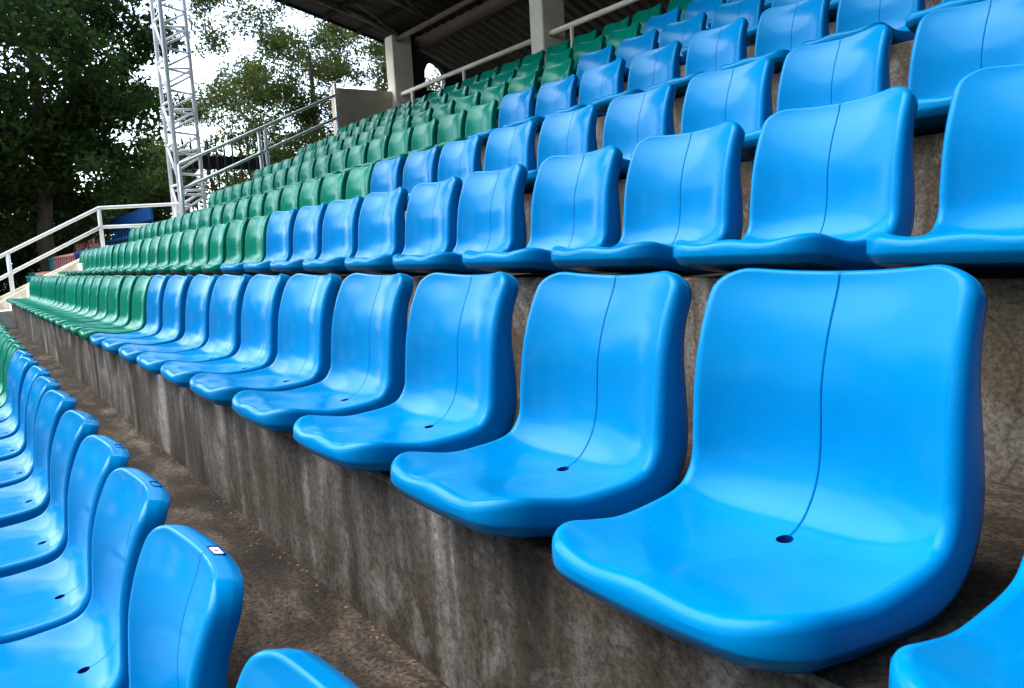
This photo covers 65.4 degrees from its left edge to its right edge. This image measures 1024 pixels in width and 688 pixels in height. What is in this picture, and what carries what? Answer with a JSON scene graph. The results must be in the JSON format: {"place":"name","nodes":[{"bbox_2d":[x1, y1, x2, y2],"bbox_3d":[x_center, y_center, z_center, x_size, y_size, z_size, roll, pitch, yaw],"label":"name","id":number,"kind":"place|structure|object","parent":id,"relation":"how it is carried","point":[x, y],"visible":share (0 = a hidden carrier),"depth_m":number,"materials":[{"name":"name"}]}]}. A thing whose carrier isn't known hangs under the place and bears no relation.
{"place":"outdoors","nodes":[
{"label":"outdoors","id":0,"kind":"place"},
{"bbox_2d":[0,0,441,263],"label":"sky","id":1,"kind":"structure","parent":0,"point":[202,67],"materials":[{"name":"white"}]},
{"bbox_3d":[-12.301,-1.516,24.306,5.250,2.450,19.300,-8,9,-34],"label":"side terrace","id":2,"kind":"object","parent":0,"visible":0},
{"bbox_2d":[98,207,153,245],"bbox_3d":[-11.182,-3.142,22.922,0.450,1.200,6.520,-8,9,-34],"label":"slatted bench","id":3,"kind":"object","parent":2,"relation":"on","point":[142,215],"visible":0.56,"depth_m":22.63,"materials":[{"name":"blue paint"}]},
{"bbox_2d":[181,137,265,212],"bbox_3d":[-6.181,-2.167,17.680,1.762,4.677,0.101,-8,9,-34],"label":"iron fence","id":4,"kind":"object","parent":2,"relation":"on","point":[217,162],"visible":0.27,"depth_m":17.41,"materials":[{"name":"metal"}]},
{"label":"ground","id":5,"kind":"structure","parent":0,"visible":0},
{"bbox_2d":[0,0,190,271],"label":"tree","id":6,"kind":"object","parent":5,"relation":"on","point":[57,137],"visible":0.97,"depth_m":23.33,"materials":[{"name":"green plant"}]},
{"bbox_2d":[0,152,199,296],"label":"undergrowth","id":7,"kind":"object","parent":5,"relation":"on","point":[23,255],"visible":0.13,"depth_m":28.48,"materials":[{"name":"green plant"}]},
{"bbox_2d":[149,0,206,217],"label":"lattice mast","id":8,"kind":"object","parent":5,"relation":"on","point":[163,44],"visible":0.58,"depth_m":14.83,"materials":[{"name":"grey metal"}]},
{"bbox_2d":[123,59,296,223],"bbox_3d":[-12.187,-7.157,35.632,10.105,10.886,6.976,-8,9,-34],"label":"tree","id":9,"kind":"object","parent":5,"relation":"on","point":[201,118],"visible":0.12,"depth_m":33.87,"materials":[{"name":"green plant"}]},
{"bbox_2d":[131,132,298,217],"bbox_3d":[-11.333,-6.130,40.028,15.507,8.600,5.853,-8,9,-34],"label":"scrub","id":10,"kind":"object","parent":5,"relation":"on","point":[190,170],"visible":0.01,"depth_m":37.10,"materials":[{"name":"green plant"}]},
{"bbox_2d":[117,0,387,189],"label":"tree","id":11,"kind":"object","parent":5,"relation":"on","point":[254,86],"visible":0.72,"depth_m":30.37,"materials":[{"name":"green plant"}]},
{"bbox_2d":[0,0,1023,687],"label":"grandstand","id":12,"kind":"object","parent":5,"relation":"on","point":[442,602],"visible":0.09,"depth_m":1.90,"materials":[{"name":"concrete"}]},
{"bbox_2d":[0,344,26,407],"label":"stadium seat","id":13,"kind":"object","parent":12,"relation":"on","point":[13,349],"visible":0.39,"depth_m":5.00,"materials":[{"name":"green plastic"}]},
{"bbox_2d":[0,350,33,422],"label":"stadium seat","id":14,"kind":"object","parent":12,"relation":"on","point":[5,411],"visible":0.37,"depth_m":4.60,"materials":[{"name":"blue plastic"}]},
{"bbox_2d":[0,357,39,439],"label":"stadium seat","id":15,"kind":"object","parent":12,"relation":"on","point":[10,426],"visible":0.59,"depth_m":4.15,"materials":[{"name":"blue plastic"}]},
{"bbox_2d":[0,366,51,461],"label":"stadium seat","id":16,"kind":"object","parent":12,"relation":"on","point":[13,446],"visible":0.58,"depth_m":3.73,"materials":[{"name":"blue plastic"}]},
{"bbox_2d":[0,376,60,487],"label":"stadium seat","id":17,"kind":"object","parent":12,"relation":"on","point":[17,469],"visible":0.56,"depth_m":3.31,"materials":[{"name":"blue plastic"}]},
{"bbox_2d":[0,390,76,527],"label":"stadium seat","id":18,"kind":"object","parent":12,"relation":"on","point":[26,499],"visible":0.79,"depth_m":2.88,"materials":[{"name":"blue plastic"}]},
{"bbox_2d":[0,410,100,577],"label":"stadium seat","id":19,"kind":"object","parent":12,"relation":"on","point":[39,541],"visible":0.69,"depth_m":2.42,"materials":[{"name":"blue plastic"}]},
{"bbox_2d":[34,275,81,317],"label":"stadium seat","id":20,"kind":"object","parent":12,"relation":"on","point":[73,292],"visible":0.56,"depth_m":8.15,"materials":[{"name":"green plastic"}]},
{"bbox_2d":[0,435,129,643],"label":"stadium seat","id":21,"kind":"object","parent":12,"relation":"on","point":[57,592],"visible":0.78,"depth_m":2.02,"materials":[{"name":"blue plastic"}]},
{"bbox_2d":[43,275,95,321],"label":"stadium seat","id":22,"kind":"object","parent":12,"relation":"on","point":[86,294],"visible":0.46,"depth_m":7.34,"materials":[{"name":"green plastic"}]},
{"bbox_2d":[49,275,105,324],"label":"stadium seat","id":23,"kind":"object","parent":12,"relation":"on","point":[94,297],"visible":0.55,"depth_m":6.93,"materials":[{"name":"green plastic"}]},
{"bbox_2d":[55,275,114,327],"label":"stadium seat","id":24,"kind":"object","parent":12,"relation":"on","point":[103,302],"visible":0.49,"depth_m":6.51,"materials":[{"name":"green plastic"}]},
{"bbox_2d":[0,467,170,687],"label":"stadium seat","id":25,"kind":"object","parent":12,"relation":"on","point":[87,647],"visible":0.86,"depth_m":1.67,"materials":[{"name":"blue plastic"}]},
{"bbox_2d":[62,275,127,332],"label":"stadium seat","id":26,"kind":"object","parent":12,"relation":"on","point":[114,293],"visible":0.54,"depth_m":6.08,"materials":[{"name":"green plastic"}]},
{"bbox_2d":[0,202,190,294],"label":"stair railing","id":27,"kind":"object","parent":12,"relation":"on","point":[100,228],"visible":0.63,"depth_m":13.98,"materials":[{"name":"white metal"}]},
{"bbox_2d":[70,275,140,335],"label":"stadium seat","id":28,"kind":"object","parent":12,"relation":"on","point":[126,296],"visible":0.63,"depth_m":5.68,"materials":[{"name":"green plastic"}]},
{"bbox_2d":[78,275,153,340],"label":"stadium seat","id":29,"kind":"object","parent":12,"relation":"on","point":[139,314],"visible":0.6,"depth_m":5.27,"materials":[{"name":"green plastic"}]},
{"bbox_2d":[90,274,171,347],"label":"stadium seat","id":30,"kind":"object","parent":12,"relation":"on","point":[154,303],"visible":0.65,"depth_m":4.84,"materials":[{"name":"blue plastic"}]},
{"bbox_2d":[118,235,162,275],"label":"stadium seat","id":31,"kind":"object","parent":12,"relation":"on","point":[154,253],"visible":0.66,"depth_m":8.57,"materials":[{"name":"green plastic"}]},
{"bbox_2d":[102,274,194,353],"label":"stadium seat","id":32,"kind":"object","parent":12,"relation":"on","point":[174,302],"visible":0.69,"depth_m":4.42,"materials":[{"name":"blue plastic"}]},
{"bbox_2d":[126,233,174,275],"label":"stadium seat","id":33,"kind":"object","parent":12,"relation":"on","point":[164,250],"visible":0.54,"depth_m":8.14,"materials":[{"name":"green plastic"}]},
{"bbox_2d":[136,231,185,275],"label":"stadium seat","id":34,"kind":"object","parent":12,"relation":"on","point":[175,250],"visible":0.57,"depth_m":7.74,"materials":[{"name":"green plastic"}]},
{"bbox_2d":[118,274,219,363],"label":"stadium seat","id":35,"kind":"object","parent":12,"relation":"on","point":[197,310],"visible":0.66,"depth_m":3.99,"materials":[{"name":"blue plastic"}]},
{"bbox_2d":[145,228,199,275],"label":"stadium seat","id":36,"kind":"object","parent":12,"relation":"on","point":[188,246],"visible":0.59,"depth_m":7.32,"materials":[{"name":"green plastic"}]},
{"bbox_2d":[128,525,243,687],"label":"stadium seat","id":37,"kind":"object","parent":12,"relation":"on","point":[186,604],"visible":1,"depth_m":1.26,"materials":[{"name":"blue plastic"}]},
{"bbox_2d":[157,225,214,274],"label":"stadium seat","id":38,"kind":"object","parent":12,"relation":"on","point":[202,247],"visible":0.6,"depth_m":6.91,"materials":[{"name":"green plastic"}]},
{"bbox_2d":[137,274,252,374],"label":"stadium seat","id":39,"kind":"object","parent":12,"relation":"on","point":[225,311],"visible":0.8,"depth_m":3.58,"materials":[{"name":"blue plastic"}]},
{"bbox_2d":[170,222,230,274],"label":"stadium seat","id":40,"kind":"object","parent":12,"relation":"on","point":[218,244],"visible":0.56,"depth_m":6.49,"materials":[{"name":"green plastic"}]},
{"bbox_2d":[185,217,249,274],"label":"stadium seat","id":41,"kind":"object","parent":12,"relation":"on","point":[235,243],"visible":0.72,"depth_m":6.06,"materials":[{"name":"green plastic"}]},
{"bbox_2d":[160,274,289,387],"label":"stadium seat","id":42,"kind":"object","parent":12,"relation":"on","point":[258,349],"visible":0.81,"depth_m":3.17,"materials":[{"name":"blue plastic"}]},
{"bbox_2d":[201,213,271,274],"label":"stadium seat","id":43,"kind":"object","parent":12,"relation":"on","point":[255,243],"visible":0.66,"depth_m":5.67,"materials":[{"name":"green plastic"}]},
{"bbox_2d":[177,83,339,214],"bbox_3d":[-4.459,-3.266,14.352,3.004,2.960,0.084,-8,9,-34],"label":"terrace railing","id":44,"kind":"object","parent":12,"relation":"on","point":[267,149],"visible":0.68,"depth_m":14.28,"materials":[{"name":"metal"}]},
{"bbox_2d":[220,208,298,274],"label":"stadium seat","id":45,"kind":"object","parent":12,"relation":"on","point":[279,237],"visible":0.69,"depth_m":5.23,"materials":[{"name":"blue plastic"}]},
{"bbox_2d":[189,273,341,405],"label":"stadium seat","id":46,"kind":"object","parent":12,"relation":"on","point":[305,319],"visible":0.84,"depth_m":2.75,"materials":[{"name":"blue plastic"}]},
{"bbox_2d":[264,188,283,215],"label":"stadium seat","id":47,"kind":"object","parent":12,"relation":"on","point":[273,202],"visible":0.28,"depth_m":7.77,"materials":[{"name":"green plastic"}]},
{"bbox_2d":[243,202,328,274],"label":"stadium seat","id":48,"kind":"object","parent":12,"relation":"on","point":[307,234],"visible":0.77,"depth_m":4.82,"materials":[{"name":"blue plastic"}]},
{"bbox_2d":[281,182,302,210],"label":"stadium seat","id":49,"kind":"object","parent":12,"relation":"on","point":[290,199],"visible":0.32,"depth_m":7.34,"materials":[{"name":"green plastic"}]},
{"bbox_2d":[236,648,359,687],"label":"stadium seat","id":50,"kind":"object","parent":12,"relation":"on","point":[284,668],"visible":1,"depth_m":0.88,"materials":[{"name":"blue plastic"}]},
{"bbox_2d":[300,177,324,208],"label":"stadium seat","id":51,"kind":"object","parent":12,"relation":"on","point":[310,194],"visible":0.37,"depth_m":6.93,"materials":[{"name":"green plastic"}]},
{"bbox_2d":[270,196,364,274],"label":"stadium seat","id":52,"kind":"object","parent":12,"relation":"on","point":[340,229],"visible":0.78,"depth_m":4.41,"materials":[{"name":"blue plastic"}]},
{"bbox_2d":[232,273,413,432],"bbox_3d":[-0.540,0.017,2.283,0.481,0.416,0.420,-8,9,-34],"label":"stadium seat","id":53,"kind":"object","parent":12,"relation":"on","point":[366,373],"visible":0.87,"depth_m":2.32,"materials":[{"name":"blue plastic"}]},
{"bbox_2d":[306,147,350,180],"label":"stadium seat","id":54,"kind":"object","parent":12,"relation":"on","point":[339,161],"visible":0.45,"depth_m":9.12,"materials":[{"name":"green plastic"}]},
{"bbox_2d":[321,171,348,203],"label":"stadium seat","id":55,"kind":"object","parent":12,"relation":"on","point":[333,187],"visible":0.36,"depth_m":6.51,"materials":[{"name":"green plastic"}]},
{"bbox_2d":[322,142,369,177],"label":"stadium seat","id":56,"kind":"object","parent":12,"relation":"on","point":[358,155],"visible":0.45,"depth_m":8.71,"materials":[{"name":"green plastic"}]},
{"bbox_2d":[303,187,407,274],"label":"stadium seat","id":57,"kind":"object","parent":12,"relation":"on","point":[381,228],"visible":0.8,"depth_m":3.98,"materials":[{"name":"blue plastic"}]},
{"bbox_2d":[346,163,374,199],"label":"stadium seat","id":58,"kind":"object","parent":12,"relation":"on","point":[359,181],"visible":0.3,"depth_m":6.11,"materials":[{"name":"green plastic"}]},
{"bbox_2d":[340,135,389,172],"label":"stadium seat","id":59,"kind":"object","parent":12,"relation":"on","point":[378,149],"visible":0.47,"depth_m":8.29,"materials":[{"name":"green plastic"}]},
{"bbox_2d":[370,156,404,192],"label":"stadium seat","id":60,"kind":"object","parent":12,"relation":"on","point":[387,175],"visible":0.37,"depth_m":5.71,"materials":[{"name":"blue plastic"}]},
{"bbox_2d":[361,127,413,166],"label":"stadium seat","id":61,"kind":"object","parent":12,"relation":"on","point":[400,142],"visible":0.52,"depth_m":7.88,"materials":[{"name":"green plastic"}]},
{"bbox_2d":[344,176,462,274],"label":"stadium seat","id":62,"kind":"object","parent":12,"relation":"on","point":[431,219],"visible":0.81,"depth_m":3.56,"materials":[{"name":"blue plastic"}]},
{"bbox_2d":[293,272,518,471],"bbox_3d":[-0.250,0.052,1.869,0.481,0.416,0.420,-8,9,-35],"label":"stadium seat","id":63,"kind":"object","parent":12,"relation":"on","point":[459,392],"visible":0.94,"depth_m":1.88,"materials":[{"name":"blue plastic"}]},
{"bbox_2d":[383,119,438,165],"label":"stadium seat","id":64,"kind":"object","parent":12,"relation":"on","point":[424,135],"visible":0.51,"depth_m":7.46,"materials":[{"name":"green plastic"}]},
{"bbox_2d":[403,146,441,210],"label":"stadium seat","id":65,"kind":"object","parent":12,"relation":"on","point":[420,167],"visible":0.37,"depth_m":5.30,"materials":[{"name":"blue plastic"}]},
{"bbox_2d":[408,109,467,154],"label":"stadium seat","id":66,"kind":"object","parent":12,"relation":"on","point":[451,126],"visible":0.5,"depth_m":7.05,"materials":[{"name":"green plastic"}]},
{"bbox_2d":[405,135,483,206],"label":"stadium seat","id":67,"kind":"object","parent":12,"relation":"on","point":[461,159],"visible":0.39,"depth_m":4.88,"materials":[{"name":"blue plastic"}]},
{"bbox_2d":[392,163,527,273],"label":"stadium seat","id":68,"kind":"object","parent":12,"relation":"on","point":[491,214],"visible":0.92,"depth_m":3.14,"materials":[{"name":"blue plastic"}]},
{"bbox_2d":[400,39,530,103],"bbox_3d":[-0.870,-4.225,13.922,0.080,1.155,4.450,-8,9,-34],"label":"platform railing","id":69,"kind":"object","parent":12,"relation":"on","point":[463,69],"visible":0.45,"depth_m":13.71,"materials":[{"name":"metal"}]},
{"bbox_2d":[435,99,498,148],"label":"stadium seat","id":70,"kind":"object","parent":12,"relation":"on","point":[481,118],"visible":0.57,"depth_m":6.66,"materials":[{"name":"green plastic"}]},
{"bbox_2d":[480,81,508,105],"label":"stadium seat","id":71,"kind":"object","parent":12,"relation":"on","point":[498,93],"visible":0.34,"depth_m":7.90,"materials":[{"name":"green plastic"}]},
{"bbox_2d":[459,120,537,198],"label":"stadium seat","id":72,"kind":"object","parent":12,"relation":"on","point":[506,147],"visible":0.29,"depth_m":4.44,"materials":[{"name":"blue plastic"}]},
{"bbox_2d":[468,87,535,145],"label":"stadium seat","id":73,"kind":"object","parent":12,"relation":"on","point":[517,106],"visible":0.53,"depth_m":6.23,"materials":[{"name":"blue plastic"}]},
{"bbox_2d":[497,70,538,118],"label":"stadium seat","id":74,"kind":"object","parent":12,"relation":"on","point":[520,83],"visible":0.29,"depth_m":7.48,"materials":[{"name":"green plastic"}]},
{"bbox_2d":[503,74,578,132],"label":"stadium seat","id":75,"kind":"object","parent":12,"relation":"on","point":[554,96],"visible":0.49,"depth_m":5.82,"materials":[{"name":"blue plastic"}]},
{"bbox_2d":[390,271,691,537],"bbox_3d":[0.045,0.087,1.448,0.481,0.416,0.420,-7,8,-34],"label":"stadium seat","id":76,"kind":"object","parent":12,"relation":"on","point":[599,430],"visible":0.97,"depth_m":1.45,"materials":[{"name":"blue plastic"}]},
{"bbox_2d":[462,145,622,273],"bbox_3d":[0.100,-0.445,2.689,0.481,0.416,0.420,-8,9,-34],"label":"stadium seat","id":77,"kind":"object","parent":12,"relation":"on","point":[575,201],"visible":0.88,"depth_m":2.71,"materials":[{"name":"blue plastic"}]},
{"bbox_2d":[534,58,574,107],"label":"stadium seat","id":78,"kind":"object","parent":12,"relation":"on","point":[558,72],"visible":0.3,"depth_m":7.06,"materials":[{"name":"green plastic"}]},
{"bbox_2d":[524,104,598,193],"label":"stadium seat","id":79,"kind":"object","parent":12,"relation":"on","point":[569,133],"visible":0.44,"depth_m":4.01,"materials":[{"name":"blue plastic"}]},
{"bbox_2d":[545,57,625,117],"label":"stadium seat","id":80,"kind":"object","parent":12,"relation":"on","point":[599,82],"visible":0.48,"depth_m":5.41,"materials":[{"name":"blue plastic"}]},
{"bbox_2d":[573,35,605,74],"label":"stadium seat","id":81,"kind":"object","parent":12,"relation":"on","point":[596,44],"visible":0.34,"depth_m":7.89,"materials":[{"name":"green plastic"}]},
{"bbox_2d":[576,45,615,95],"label":"stadium seat","id":82,"kind":"object","parent":12,"relation":"on","point":[604,56],"visible":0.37,"depth_m":6.66,"materials":[{"name":"blue plastic"}]},
{"bbox_2d":[548,0,670,47],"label":"platform railing","id":83,"kind":"object","parent":12,"relation":"on","point":[594,15],"visible":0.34,"depth_m":11.03,"materials":[{"name":"metal"}]},
{"bbox_2d":[606,22,640,59],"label":"stadium seat","id":84,"kind":"object","parent":12,"relation":"on","point":[616,38],"visible":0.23,"depth_m":7.51,"materials":[{"name":"green plastic"}]},
{"bbox_2d":[592,40,681,113],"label":"stadium seat","id":85,"kind":"object","parent":12,"relation":"on","point":[648,69],"visible":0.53,"depth_m":5.00,"materials":[{"name":"blue plastic"}]},
{"bbox_2d":[616,28,658,81],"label":"stadium seat","id":86,"kind":"object","parent":12,"relation":"on","point":[629,49],"visible":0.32,"depth_m":6.25,"materials":[{"name":"blue plastic"}]},
{"bbox_2d":[602,82,676,179],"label":"stadium seat","id":87,"kind":"object","parent":12,"relation":"on","point":[631,121],"visible":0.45,"depth_m":3.61,"materials":[{"name":"blue plastic"}]},
{"bbox_2d":[631,3,663,34],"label":"stadium seat","id":88,"kind":"object","parent":12,"relation":"on","point":[642,17],"visible":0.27,"depth_m":8.32,"materials":[{"name":"green plastic"}]},
{"bbox_2d":[551,121,744,272],"bbox_3d":[0.383,-0.410,2.283,0.481,0.416,0.420,-8,9,-35],"label":"stadium seat","id":89,"kind":"object","parent":12,"relation":"on","point":[686,186],"visible":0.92,"depth_m":2.30,"materials":[{"name":"blue plastic"}]},
{"bbox_2d":[644,7,681,47],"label":"stadium seat","id":90,"kind":"object","parent":12,"relation":"on","point":[659,22],"visible":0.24,"depth_m":7.09,"materials":[{"name":"blue plastic"}]},
{"bbox_2d":[630,12,707,65],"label":"stadium seat","id":91,"kind":"object","parent":12,"relation":"on","point":[683,32],"visible":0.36,"depth_m":5.85,"materials":[{"name":"blue plastic"}]},
{"bbox_2d":[650,17,748,98],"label":"stadium seat","id":92,"kind":"object","parent":12,"relation":"on","point":[712,50],"visible":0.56,"depth_m":4.58,"materials":[{"name":"blue plastic"}]},
{"bbox_2d":[631,57,774,161],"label":"stadium seat","id":93,"kind":"object","parent":12,"relation":"on","point":[741,95],"visible":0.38,"depth_m":3.18,"materials":[{"name":"blue plastic"}]},
{"bbox_2d":[685,0,725,29],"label":"stadium seat","id":94,"kind":"object","parent":12,"relation":"on","point":[696,7],"visible":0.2,"depth_m":6.69,"materials":[{"name":"blue plastic"}]},
{"bbox_2d":[682,0,764,57],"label":"stadium seat","id":95,"kind":"object","parent":12,"relation":"on","point":[751,11],"visible":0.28,"depth_m":5.43,"materials":[{"name":"blue plastic"}]},
{"bbox_2d":[552,264,987,672],"bbox_3d":[0.320,0.123,1.045,0.481,0.416,0.420,-10,9,-34],"label":"stadium seat","id":96,"kind":"object","parent":12,"relation":"on","point":[820,505],"visible":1,"depth_m":1.04,"materials":[{"name":"blue plastic"}]},
{"bbox_2d":[720,0,830,73],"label":"stadium seat","id":97,"kind":"object","parent":12,"relation":"on","point":[783,31],"visible":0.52,"depth_m":4.17,"materials":[{"name":"blue plastic"}]},
{"bbox_2d":[673,86,917,272],"bbox_3d":[0.660,-0.377,1.887,0.481,0.416,0.420,-8,8,-34],"label":"stadium seat","id":98,"kind":"object","parent":12,"relation":"on","point":[832,187],"visible":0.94,"depth_m":1.90,"materials":[{"name":"blue plastic"}]},
{"bbox_2d":[741,24,892,159],"bbox_3d":[1.007,-0.858,2.733,0.481,0.416,0.420,-8,9,-33],"label":"stadium seat","id":99,"kind":"object","parent":12,"relation":"on","point":[852,67],"visible":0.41,"depth_m":2.79,"materials":[{"name":"blue plastic"}]},
{"bbox_2d":[801,0,925,45],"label":"stadium seat","id":100,"kind":"object","parent":12,"relation":"on","point":[855,17],"visible":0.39,"depth_m":3.75,"materials":[{"name":"blue plastic"}]},
{"bbox_2d":[905,0,984,33],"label":"stadium seat","id":101,"kind":"object","parent":12,"relation":"on","point":[913,19],"visible":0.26,"depth_m":3.27,"materials":[{"name":"blue plastic"}]},
{"bbox_2d":[866,63,1023,270],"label":"stadium seat","id":102,"kind":"object","parent":12,"relation":"on","point":[979,224],"visible":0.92,"depth_m":1.63,"materials":[{"name":"blue plastic"}]},
{"bbox_2d":[888,555,1023,687],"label":"stadium seat","id":103,"kind":"object","parent":12,"relation":"on","point":[983,648],"visible":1,"depth_m":0.74,"materials":[{"name":"blue plastic"}]},
{"bbox_2d":[908,0,1023,136],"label":"stadium seat","id":104,"kind":"object","parent":12,"relation":"on","point":[952,46],"visible":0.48,"depth_m":2.44,"materials":[{"name":"blue plastic"}]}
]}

